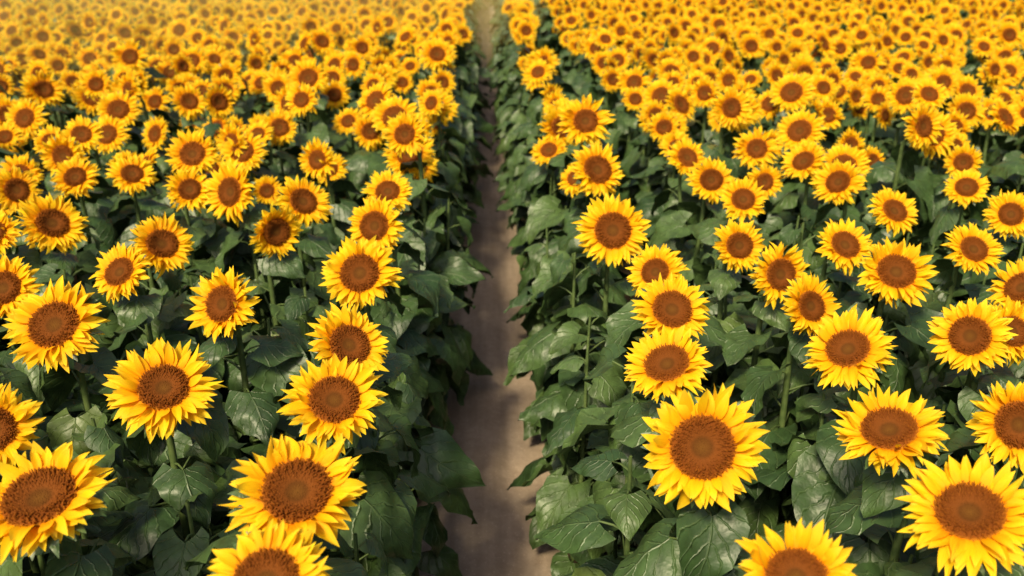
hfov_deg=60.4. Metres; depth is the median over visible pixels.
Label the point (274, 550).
sunflower
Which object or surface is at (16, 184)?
sunflower
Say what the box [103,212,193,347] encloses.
sunflower
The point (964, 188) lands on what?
sunflower
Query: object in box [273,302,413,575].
sunflower
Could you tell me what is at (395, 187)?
sunflower
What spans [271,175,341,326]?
sunflower
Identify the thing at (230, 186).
sunflower
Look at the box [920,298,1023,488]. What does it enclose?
sunflower
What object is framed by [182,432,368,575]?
sunflower
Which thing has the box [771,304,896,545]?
sunflower
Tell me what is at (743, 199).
sunflower
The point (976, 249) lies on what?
sunflower
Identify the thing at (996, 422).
sunflower
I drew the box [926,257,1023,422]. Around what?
sunflower
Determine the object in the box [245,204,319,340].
sunflower
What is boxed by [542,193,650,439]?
sunflower
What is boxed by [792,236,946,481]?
sunflower
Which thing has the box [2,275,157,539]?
sunflower
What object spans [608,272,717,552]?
sunflower
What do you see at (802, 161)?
sunflower
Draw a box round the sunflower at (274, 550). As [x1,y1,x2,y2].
[207,519,332,575]
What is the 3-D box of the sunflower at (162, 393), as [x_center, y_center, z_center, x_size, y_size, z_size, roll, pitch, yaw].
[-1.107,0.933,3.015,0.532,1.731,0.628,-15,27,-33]
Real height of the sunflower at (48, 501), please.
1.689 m
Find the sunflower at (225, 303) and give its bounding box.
[184,267,306,519]
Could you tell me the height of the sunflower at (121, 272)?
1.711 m
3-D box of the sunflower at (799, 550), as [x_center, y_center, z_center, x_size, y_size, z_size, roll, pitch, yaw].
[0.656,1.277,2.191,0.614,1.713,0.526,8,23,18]
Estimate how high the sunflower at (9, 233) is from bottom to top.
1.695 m
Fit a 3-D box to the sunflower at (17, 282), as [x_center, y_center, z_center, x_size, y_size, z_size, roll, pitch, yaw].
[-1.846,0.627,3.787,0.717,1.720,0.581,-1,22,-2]
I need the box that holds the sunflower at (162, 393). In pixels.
[90,337,230,575]
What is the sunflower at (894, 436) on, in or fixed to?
on the ground
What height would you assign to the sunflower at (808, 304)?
1.729 m
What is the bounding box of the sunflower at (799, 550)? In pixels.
[733,517,856,575]
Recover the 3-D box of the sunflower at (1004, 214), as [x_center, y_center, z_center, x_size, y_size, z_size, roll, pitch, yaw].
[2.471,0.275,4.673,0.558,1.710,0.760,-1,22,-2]
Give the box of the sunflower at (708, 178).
[648,156,746,285]
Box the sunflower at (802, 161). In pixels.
[768,141,839,327]
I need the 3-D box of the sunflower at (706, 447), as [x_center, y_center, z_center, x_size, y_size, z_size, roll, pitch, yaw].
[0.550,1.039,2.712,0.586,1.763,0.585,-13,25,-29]
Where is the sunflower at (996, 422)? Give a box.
[914,379,1023,575]
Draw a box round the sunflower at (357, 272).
[314,235,427,481]
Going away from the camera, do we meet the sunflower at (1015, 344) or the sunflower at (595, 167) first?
the sunflower at (1015, 344)
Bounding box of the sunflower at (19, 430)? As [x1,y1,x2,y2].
[0,382,147,575]
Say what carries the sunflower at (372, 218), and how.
on the ground
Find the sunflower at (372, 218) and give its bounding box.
[347,195,447,497]
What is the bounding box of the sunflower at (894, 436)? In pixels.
[824,384,961,575]
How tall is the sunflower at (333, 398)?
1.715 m
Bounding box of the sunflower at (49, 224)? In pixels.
[16,191,111,369]
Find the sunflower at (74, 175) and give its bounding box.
[50,153,117,287]
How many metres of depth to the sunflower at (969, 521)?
2.05 m
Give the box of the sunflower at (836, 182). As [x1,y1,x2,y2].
[802,159,884,291]
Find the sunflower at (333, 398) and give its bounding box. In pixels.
[237,353,434,575]
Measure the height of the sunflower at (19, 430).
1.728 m
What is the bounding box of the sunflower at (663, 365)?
[563,324,740,575]
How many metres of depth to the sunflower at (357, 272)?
3.50 m
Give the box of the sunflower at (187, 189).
[145,166,259,332]
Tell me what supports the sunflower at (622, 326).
on the ground
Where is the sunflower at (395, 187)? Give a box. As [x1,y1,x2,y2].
[359,169,444,384]
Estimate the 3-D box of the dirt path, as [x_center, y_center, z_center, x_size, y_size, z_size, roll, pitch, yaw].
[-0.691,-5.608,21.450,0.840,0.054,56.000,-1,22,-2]
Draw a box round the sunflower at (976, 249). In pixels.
[887,222,1005,420]
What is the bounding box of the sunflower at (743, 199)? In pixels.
[688,176,767,329]
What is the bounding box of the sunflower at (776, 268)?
[704,241,810,512]
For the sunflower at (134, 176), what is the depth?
4.98 m
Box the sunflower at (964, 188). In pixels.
[917,168,992,285]
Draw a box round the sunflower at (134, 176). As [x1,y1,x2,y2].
[106,155,184,286]
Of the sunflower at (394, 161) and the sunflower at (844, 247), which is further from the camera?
the sunflower at (394, 161)
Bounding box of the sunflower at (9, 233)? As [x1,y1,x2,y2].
[0,209,42,326]
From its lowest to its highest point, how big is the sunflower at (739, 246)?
1.714 m
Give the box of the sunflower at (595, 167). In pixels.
[534,139,633,353]
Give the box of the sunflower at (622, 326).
[574,243,748,547]
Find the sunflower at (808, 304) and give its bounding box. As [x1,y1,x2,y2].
[716,271,843,539]
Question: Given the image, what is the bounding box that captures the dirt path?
[410,0,559,575]
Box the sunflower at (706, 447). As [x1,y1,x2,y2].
[613,383,770,575]
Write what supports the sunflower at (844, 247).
on the ground
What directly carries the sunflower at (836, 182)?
on the ground
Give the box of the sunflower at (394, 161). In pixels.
[381,135,467,324]
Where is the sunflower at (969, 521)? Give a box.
[889,453,1023,575]
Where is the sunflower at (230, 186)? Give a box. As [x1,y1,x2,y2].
[202,158,298,333]
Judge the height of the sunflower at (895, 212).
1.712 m
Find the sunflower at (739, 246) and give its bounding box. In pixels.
[622,218,769,507]
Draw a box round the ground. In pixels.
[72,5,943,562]
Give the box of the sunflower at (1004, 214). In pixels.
[932,190,1023,301]
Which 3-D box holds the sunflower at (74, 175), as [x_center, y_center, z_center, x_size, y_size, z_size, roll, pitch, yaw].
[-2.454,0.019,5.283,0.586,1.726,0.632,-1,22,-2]
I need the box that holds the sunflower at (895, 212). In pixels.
[813,186,918,329]
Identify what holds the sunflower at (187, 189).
on the ground
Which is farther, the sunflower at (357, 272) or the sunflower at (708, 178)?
the sunflower at (708, 178)
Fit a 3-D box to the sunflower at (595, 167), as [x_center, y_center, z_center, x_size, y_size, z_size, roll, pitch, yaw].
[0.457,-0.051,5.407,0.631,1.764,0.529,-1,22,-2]
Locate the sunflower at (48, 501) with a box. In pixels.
[0,441,135,575]
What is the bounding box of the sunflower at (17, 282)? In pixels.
[0,254,125,429]
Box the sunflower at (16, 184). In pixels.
[0,165,74,274]
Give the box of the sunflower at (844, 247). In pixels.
[743,217,876,357]
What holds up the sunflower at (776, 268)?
on the ground
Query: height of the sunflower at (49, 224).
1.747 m
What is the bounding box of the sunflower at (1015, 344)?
[920,295,1023,473]
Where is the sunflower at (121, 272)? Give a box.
[86,242,196,385]
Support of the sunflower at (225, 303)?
on the ground
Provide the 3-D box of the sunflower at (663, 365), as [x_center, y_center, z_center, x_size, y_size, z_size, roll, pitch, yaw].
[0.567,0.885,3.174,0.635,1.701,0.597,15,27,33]

